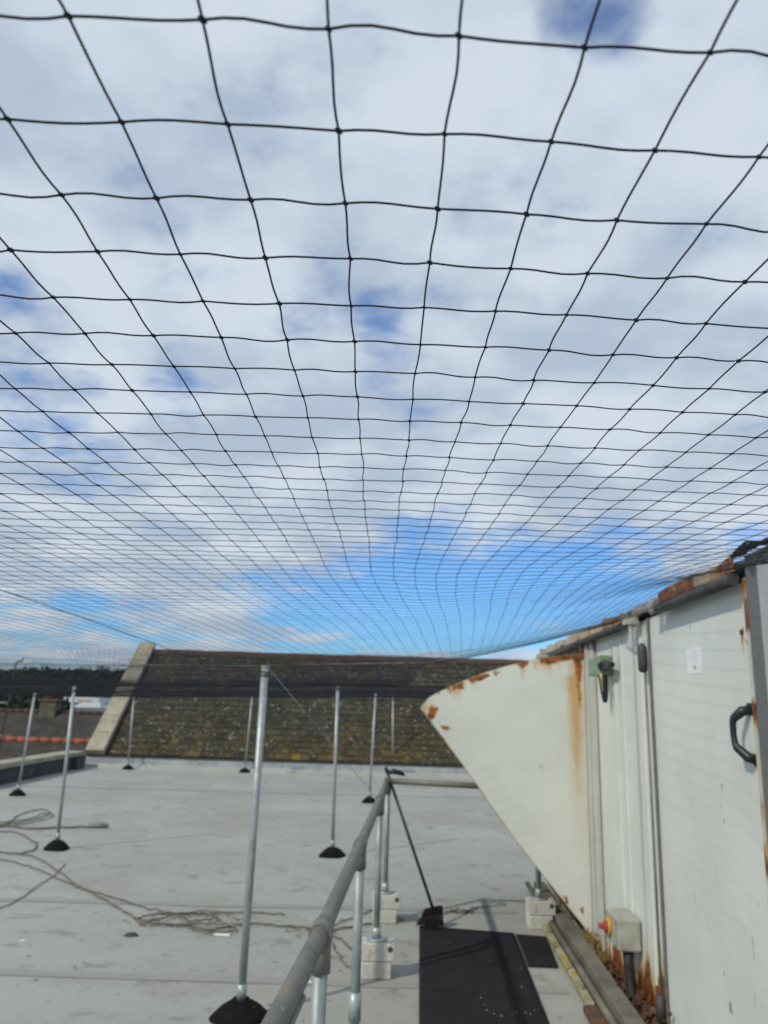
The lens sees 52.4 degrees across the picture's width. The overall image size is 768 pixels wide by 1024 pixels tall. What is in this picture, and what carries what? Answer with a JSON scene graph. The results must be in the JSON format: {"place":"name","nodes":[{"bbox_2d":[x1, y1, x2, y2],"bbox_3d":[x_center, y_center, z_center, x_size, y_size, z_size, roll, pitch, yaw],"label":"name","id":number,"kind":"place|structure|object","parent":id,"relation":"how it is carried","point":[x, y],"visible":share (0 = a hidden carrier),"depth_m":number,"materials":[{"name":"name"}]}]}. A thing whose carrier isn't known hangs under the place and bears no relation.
{"place":"outdoors","nodes":[
{"label":"outdoors","id":0,"kind":"place"},
{"bbox_2d":[0,736,89,764],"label":"terraced house","id":1,"kind":"structure","parent":0,"point":[11,747],"depth_m":30.32,"materials":[{"name":"brick"}]},
{"bbox_2d":[0,696,104,738],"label":"terraced house","id":2,"kind":"structure","parent":0,"point":[50,718],"depth_m":39.82,"materials":[{"name":"brick"}]},
{"bbox_2d":[64,697,111,705],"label":"harbour building","id":3,"kind":"structure","parent":0,"point":[105,701],"depth_m":115.64,"materials":[{"name":"grey"}]},
{"bbox_2d":[74,702,106,710],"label":"harbour shed","id":4,"kind":"structure","parent":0,"point":[87,706],"depth_m":102.00,"materials":[{"name":"grey paint"}]},
{"bbox_2d":[0,0,767,669],"label":"sky","id":5,"kind":"structure","parent":0,"point":[384,79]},
{"bbox_3d":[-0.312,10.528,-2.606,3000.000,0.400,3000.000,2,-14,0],"label":"street ground","id":6,"kind":"structure","parent":0,"visible":0},
{"bbox_2d":[0,693,29,707],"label":"tree","id":7,"kind":"object","parent":6,"relation":"on","point":[17,701],"visible":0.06,"depth_m":53.69,"materials":[{"name":"plant"}]},
{"bbox_2d":[5,688,81,710],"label":"tree","id":8,"kind":"object","parent":6,"relation":"on","point":[27,701],"visible":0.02,"depth_m":52.46,"materials":[{"name":"plant"}]},
{"bbox_2d":[27,696,70,709],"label":"tree","id":9,"kind":"object","parent":6,"relation":"on","point":[65,704],"visible":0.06,"depth_m":48.00,"materials":[{"name":"plant"}]},
{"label":"building wall","id":10,"kind":"structure","parent":6,"relation":"on","visible":0},
{"bbox_2d":[0,751,85,784],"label":"parapet wall","id":11,"kind":"structure","parent":10,"relation":"on","point":[39,765],"depth_m":16.26,"materials":[{"name":"concrete"}]},
{"bbox_2d":[0,657,23,745],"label":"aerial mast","id":12,"kind":"object","parent":11,"relation":"on","point":[7,703],"visible":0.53,"depth_m":15.44,"materials":[{"name":"metal"}]},
{"bbox_2d":[0,768,598,1023],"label":"flat roof","id":13,"kind":"structure","parent":10,"relation":"on","point":[181,835],"depth_m":7.29,"materials":[{"name":"grey concrete"}]},
{"bbox_2d":[0,830,37,853],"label":"rope","id":14,"kind":"object","parent":13,"relation":"on","point":[26,837],"visible":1,"depth_m":8.77,"materials":[{"name":"grey fabric"}]},
{"bbox_2d":[9,693,36,795],"bbox_3d":[-6.144,3.933,13.343,0.269,1.725,0.266,6,-14,-16],"label":"net pole","id":15,"kind":"object","parent":13,"relation":"on","point":[17,792],"visible":0.91,"depth_m":13.26,"materials":[{"name":"metal"}]},
{"bbox_2d":[0,809,49,826],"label":"rope","id":16,"kind":"object","parent":13,"relation":"on","point":[25,820],"visible":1,"depth_m":10.59,"materials":[{"name":"grey fabric"}]},
{"bbox_2d":[0,813,53,827],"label":"rope","id":17,"kind":"object","parent":13,"relation":"on","point":[28,818],"visible":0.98,"depth_m":10.49,"materials":[{"name":"grey fabric"}]},
{"bbox_2d":[0,864,65,907],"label":"rope","id":18,"kind":"object","parent":13,"relation":"on","point":[32,889],"visible":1,"depth_m":6.75,"materials":[{"name":"grey fabric"}]},
{"bbox_2d":[9,824,87,829],"bbox_3d":[-4.297,4.016,9.947,1.016,0.034,0.257,3,-14,-4],"label":"rope","id":19,"kind":"object","parent":13,"relation":"on","point":[33,828],"visible":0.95,"depth_m":9.93,"materials":[{"name":"grey fabric"}]},
{"bbox_2d":[43,685,76,851],"bbox_3d":[-3.599,2.864,8.856,0.263,1.790,0.276,2,-14,0],"label":"net pole","id":20,"kind":"object","parent":13,"relation":"on","point":[57,844],"visible":0.99,"depth_m":8.76,"materials":[{"name":"metal"}]},
{"bbox_2d":[88,822,108,827],"bbox_3d":[-3.698,4.060,10.120,0.258,0.070,0.077,3,-14,-6],"label":"hose nozzle","id":21,"kind":"object","parent":13,"relation":"on","point":[97,825],"visible":1,"depth_m":10.09,"materials":[{"name":"grey plastic"}]},
{"bbox_2d":[122,698,134,769],"bbox_3d":[-6.054,5.288,18.736,0.269,1.692,0.266,-4,-15,23],"label":"net pole","id":22,"kind":"object","parent":13,"relation":"on","point":[128,766],"visible":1,"depth_m":18.65,"materials":[{"name":"metal"}]},
{"bbox_2d":[124,932,138,936],"bbox_3d":[-1.804,3.015,5.579,0.112,0.018,0.071,2,-14,0],"label":"moss clump","id":23,"kind":"object","parent":13,"relation":"on","point":[130,934],"visible":1,"depth_m":5.56,"materials":[{"name":"brown plant"}]},
{"bbox_2d":[0,859,283,914],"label":"rope","id":24,"kind":"object","parent":13,"relation":"on","point":[131,902],"visible":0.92,"depth_m":6.46,"materials":[{"name":"grey fabric"}]},
{"bbox_2d":[134,911,235,932],"bbox_3d":[-1.450,3.099,5.936,0.838,0.027,0.475,-3,-15,18],"label":"rope","id":25,"kind":"object","parent":13,"relation":"on","point":[168,915],"visible":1,"depth_m":5.86,"materials":[{"name":"grey fabric"}]},
{"bbox_2d":[3,851,371,930],"bbox_3d":[-2.774,3.352,7.063,5.663,0.025,1.039,-7,-16,31],"label":"rope","id":26,"kind":"object","parent":13,"relation":"on","point":[193,926],"visible":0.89,"depth_m":5.94,"materials":[{"name":"grey fabric"}]},
{"bbox_2d":[151,909,251,924],"bbox_3d":[-1.365,3.124,6.060,0.836,0.018,0.258,-2,-14,13],"label":"rope","id":27,"kind":"object","parent":13,"relation":"on","point":[199,910],"visible":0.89,"depth_m":6.09,"materials":[{"name":"grey fabric"}]},
{"bbox_2d":[214,933,230,935],"bbox_3d":[-1.169,3.053,5.644,0.118,0.014,0.034,1,-14,3],"label":"plastic scrap","id":28,"kind":"object","parent":13,"relation":"on","point":[220,934],"visible":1,"depth_m":5.63,"materials":[{"name":"white plastic"}]},
{"bbox_2d":[121,913,335,937],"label":"leaf litter","id":29,"kind":"object","parent":13,"relation":"on","point":[213,922],"visible":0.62,"depth_m":5.89,"materials":[{"name":"brown plant"}]},
{"bbox_2d":[209,661,271,1023],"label":"net pole","id":30,"kind":"object","parent":13,"relation":"on","point":[240,1007],"visible":0.98,"depth_m":4.29,"materials":[{"name":"metal"}]},
{"bbox_2d":[0,663,247,665],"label":"support wire","id":31,"kind":"object","parent":30,"relation":"attached to","point":[121,664],"visible":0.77,"depth_m":4.65,"materials":[{"name":"metal"}]},
{"bbox_2d":[270,670,373,794],"bbox_3d":[-0.372,1.400,4.889,0.002,0.792,1.000,-10,-18,40],"label":"guy wire","id":32,"kind":"object","parent":30,"relation":"attached to","point":[320,730],"visible":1,"depth_m":4.87,"materials":[{"name":"metal"}]},
{"bbox_2d":[0,0,767,698],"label":"bird net","id":33,"kind":"object","parent":30,"relation":"attached to","point":[164,684],"visible":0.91,"depth_m":1.22,"materials":[{"name":"black plastic"}]},
{"bbox_2d":[0,590,323,692],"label":"lacing rope","id":34,"kind":"object","parent":33,"relation":"attached to","point":[119,630],"visible":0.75,"depth_m":2.73,"materials":[{"name":"grey fabric"}]},
{"bbox_2d":[148,697,423,698],"bbox_3d":[-2.342,4.750,19.844,10.000,0.215,0.012,2,-14,0],"label":"support wire","id":35,"kind":"object","parent":33,"relation":"attached to","point":[267,697],"visible":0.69,"depth_m":19.84,"materials":[{"name":"black metal"}]},
{"bbox_2d":[289,615,640,664],"bbox_3d":[0.389,0.748,4.539,2.156,0.331,0.010,0,-14,7],"label":"support wire","id":36,"kind":"object","parent":30,"relation":"attached to","point":[460,655],"visible":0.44,"depth_m":4.52,"materials":[{"name":"metal"}]},
{"bbox_2d":[239,696,253,772],"bbox_3d":[-3.300,5.324,18.850,0.269,1.835,0.266,-11,-19,42],"label":"net pole","id":37,"kind":"object","parent":13,"relation":"on","point":[244,770],"visible":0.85,"depth_m":18.77,"materials":[{"name":"metal"}]},
{"bbox_2d":[24,786,479,798],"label":"seam dirt","id":38,"kind":"structure","parent":13,"relation":"on","point":[251,792],"depth_m":14.55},
{"bbox_2d":[0,897,515,913],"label":"roof seam","id":39,"kind":"object","parent":13,"relation":"on","point":[228,904],"visible":0.81,"depth_m":6.50,"materials":[{"name":"grey"}]},
{"bbox_2d":[3,901,513,913],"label":"seam dirt","id":40,"kind":"structure","parent":13,"relation":"on","point":[226,906],"depth_m":6.43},
{"bbox_2d":[0,844,559,1020],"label":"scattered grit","id":41,"kind":"object","parent":13,"relation":"on","point":[258,927],"visible":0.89,"depth_m":6.07,"materials":[{"name":"grey gravel"}]},
{"bbox_2d":[0,968,568,992],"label":"roof seam","id":42,"kind":"object","parent":13,"relation":"on","point":[215,978],"visible":0.77,"depth_m":4.76,"materials":[{"name":"grey"}]},
{"bbox_2d":[0,974,569,993],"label":"seam dirt","id":43,"kind":"structure","parent":13,"relation":"on","point":[237,982],"depth_m":4.71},
{"bbox_2d":[319,687,345,858],"bbox_3d":[-0.551,2.920,8.932,0.269,1.894,0.266,-1,-14,13],"label":"net pole","id":44,"kind":"object","parent":13,"relation":"on","point":[332,851],"visible":0.88,"depth_m":8.82,"materials":[{"name":"metal"}]},
{"bbox_2d":[0,685,444,688],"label":"support wire","id":45,"kind":"object","parent":44,"relation":"attached to","point":[227,687],"visible":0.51,"depth_m":9.11,"materials":[{"name":"black metal"}]},
{"bbox_3d":[-7.267,2.151,9.716,0.008,0.120,20.000,2,-14,0],"label":"support wire","id":46,"kind":"object","parent":45,"relation":"attached to","visible":0},
{"bbox_2d":[144,692,407,693],"bbox_3d":[-2.297,3.233,13.812,10.000,0.215,0.012,2,-14,0],"label":"support wire","id":47,"kind":"object","parent":46,"relation":"attached to","point":[175,692],"visible":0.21,"depth_m":13.81,"materials":[{"name":"black metal"}]},
{"bbox_2d":[331,940,350,966],"bbox_3d":[-0.318,3.013,5.394,0.125,0.022,0.868,7,-15,-20],"label":"rope","id":48,"kind":"object","parent":13,"relation":"on","point":[346,965],"visible":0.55,"depth_m":5.25,"materials":[{"name":"grey fabric"}]},
{"bbox_2d":[332,934,351,948],"bbox_3d":[-0.298,3.055,5.561,0.083,0.022,0.495,11,-17,-33],"label":"rope","id":49,"kind":"object","parent":13,"relation":"on","point":[345,943],"visible":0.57,"depth_m":5.57,"materials":[{"name":"grey fabric"}]},
{"bbox_2d":[362,694,377,803],"bbox_3d":[-0.229,4.145,13.818,0.261,1.882,0.283,2,-14,0],"label":"net pole","id":50,"kind":"object","parent":13,"relation":"on","point":[369,799],"visible":0.95,"depth_m":13.74,"materials":[{"name":"metal"}]},
{"bbox_2d":[361,961,390,979],"bbox_3d":[-0.054,2.862,4.906,0.185,0.097,0.140,3,-14,-5],"label":"concrete block","id":51,"kind":"object","parent":13,"relation":"on","point":[370,970],"depth_m":4.84,"materials":[{"name":"grey concrete"}]},
{"bbox_2d":[361,937,394,961],"bbox_3d":[-0.039,2.766,4.939,0.210,0.102,0.157,2,-14,-1],"label":"concrete block","id":52,"kind":"object","parent":51,"relation":"on","point":[379,952],"depth_m":4.87,"materials":[{"name":"concrete"}]},
{"bbox_2d":[334,909,419,925],"bbox_3d":[-0.094,3.212,6.165,0.509,0.018,0.720,-11,-19,42],"label":"rope","id":53,"kind":"object","parent":13,"relation":"on","point":[371,910],"visible":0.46,"depth_m":6.16,"materials":[{"name":"grey fabric"}]},
{"bbox_2d":[373,908,396,923],"bbox_3d":[0.004,3.174,6.158,0.185,0.097,0.140,2,-14,-1],"label":"concrete block","id":54,"kind":"object","parent":13,"relation":"on","point":[389,916],"depth_m":6.09,"materials":[{"name":"grey concrete"}]},
{"bbox_2d":[372,891,400,908],"bbox_3d":[0.019,3.077,6.191,0.210,0.102,0.157,3,-14,-4],"label":"concrete block","id":55,"kind":"object","parent":54,"relation":"on","point":[391,901],"depth_m":6.12,"materials":[{"name":"concrete"}]},
{"bbox_2d":[384,767,443,927],"bbox_3d":[0.230,2.622,6.167,0.494,1.156,0.170,2,-14,0],"label":"broom","id":56,"kind":"object","parent":13,"relation":"on","point":[432,915],"visible":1,"depth_m":6.08,"materials":[{"name":"paint"}]},
{"bbox_2d":[446,907,478,913],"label":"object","id":57,"kind":"object","parent":13,"relation":"on","point":[461,910],"visible":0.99,"depth_m":6.51,"materials":[{"name":"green plant"}]},
{"bbox_2d":[443,904,505,913],"bbox_3d":[0.770,3.338,6.570,0.678,0.019,0.106,11,-17,-33],"label":"rope","id":58,"kind":"object","parent":13,"relation":"on","point":[475,908],"visible":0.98,"depth_m":6.62,"materials":[{"name":"grey fabric"}]},
{"bbox_2d":[419,926,548,1023],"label":"rubber mat","id":59,"kind":"object","parent":13,"relation":"on","point":[460,974],"visible":1,"depth_m":4.82,"materials":[{"name":"black rubber"}]},
{"bbox_2d":[516,934,557,967],"bbox_3d":[1.080,3.081,5.497,0.218,0.012,0.731,1,-14,3],"label":"rubber mat","id":60,"kind":"object","parent":13,"relation":"on","point":[537,951],"visible":1,"depth_m":5.45,"materials":[{"name":"black rubber"}]},
{"bbox_2d":[526,912,552,929],"bbox_3d":[1.216,3.198,6.110,0.185,0.097,0.140,2,-14,-1],"label":"concrete block","id":61,"kind":"object","parent":13,"relation":"on","point":[534,922],"depth_m":6.05,"materials":[{"name":"grey concrete"}]},
{"bbox_2d":[525,897,555,915],"bbox_3d":[1.230,3.101,6.143,0.210,0.102,0.157,2,-14,1],"label":"concrete block","id":62,"kind":"object","parent":61,"relation":"on","point":[547,907],"depth_m":6.07,"materials":[{"name":"concrete"}]},
{"bbox_2d":[542,923,607,1023],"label":"timber batten","id":63,"kind":"object","parent":13,"relation":"on","point":[593,1013],"visible":0.92,"depth_m":4.77,"materials":[{"name":"wood"}]},
{"bbox_2d":[525,881,645,1023],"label":"steel channel","id":64,"kind":"object","parent":13,"relation":"on","point":[613,1003],"visible":0.91,"depth_m":4.83,"materials":[{"name":"grey metal"}]},
{"bbox_2d":[579,928,592,944],"bbox_3d":[1.414,2.972,5.460,0.103,0.140,0.110,13,-18,-37],"label":"weed","id":65,"kind":"object","parent":13,"relation":"on","point":[587,933],"visible":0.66,"depth_m":5.46,"materials":[{"name":"brown plant"}]},
{"bbox_2d":[420,557,767,1023],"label":"plant room","id":66,"kind":"object","parent":13,"relation":"on","point":[614,771],"visible":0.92,"depth_m":4.29,"materials":[{"name":"paint"}]},
{"bbox_2d":[649,583,767,1023],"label":"door","id":67,"kind":"structure","parent":66,"relation":"in","point":[715,884],"depth_m":3.43,"materials":[{"name":"paint"}]},
{"bbox_2d":[589,931,601,952],"bbox_3d":[1.434,2.929,5.315,0.096,0.154,0.110,5,-14,-13],"label":"weed","id":68,"kind":"object","parent":13,"relation":"on","point":[595,943],"visible":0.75,"depth_m":5.29,"materials":[{"name":"brown plant"}]},
{"bbox_2d":[594,948,609,964],"bbox_3d":[1.415,2.889,5.064,0.100,0.111,0.083,-6,-16,29],"label":"weed","id":69,"kind":"object","parent":13,"relation":"on","point":[603,958],"visible":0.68,"depth_m":5.05,"materials":[{"name":"brown plant"}]},
{"bbox_2d":[744,546,767,840],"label":"grey cabinet","id":70,"kind":"object","parent":13,"relation":"on","point":[757,585],"visible":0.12,"depth_m":2.86,"materials":[{"name":"metal"}]},
{"bbox_2d":[729,537,767,557],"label":"bundled net","id":71,"kind":"object","parent":70,"relation":"on","point":[747,548],"visible":0.74,"depth_m":2.88,"materials":[{"name":"black fabric"}]},
{"bbox_2d":[84,642,527,778],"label":"slate roof","id":72,"kind":"structure","parent":10,"relation":"on","point":[195,734],"depth_m":19.86,"materials":[{"name":"stone"}]},
{"bbox_2d":[392,698,393,754],"bbox_3d":[0.235,5.510,19.242,0.266,1.866,0.269,8,-15,-25],"label":"net pole","id":73,"kind":"object","parent":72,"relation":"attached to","point":[392,722],"visible":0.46,"depth_m":19.31,"materials":[{"name":"metal"}]},
{"bbox_3d":[-0.183,2.009,1.901,0.210,0.102,0.157,2,-14,0],"label":"concrete block","id":74,"kind":"object","parent":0,"visible":0},
{"bbox_2d":[261,777,546,1023],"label":"guard rail","id":75,"kind":"object","parent":74,"relation":"on","point":[313,959],"visible":0.84,"depth_m":3.01,"materials":[{"name":"metal"}]},
{"bbox_3d":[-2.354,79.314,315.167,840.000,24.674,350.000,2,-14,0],"label":"hill","id":76,"kind":"structure","parent":0,"visible":0},
{"bbox_2d":[0,665,125,706],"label":"distant wood","id":77,"kind":"object","parent":76,"relation":"on","point":[27,673],"visible":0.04,"depth_m":249.70,"materials":[{"name":"green plant"}]}
]}

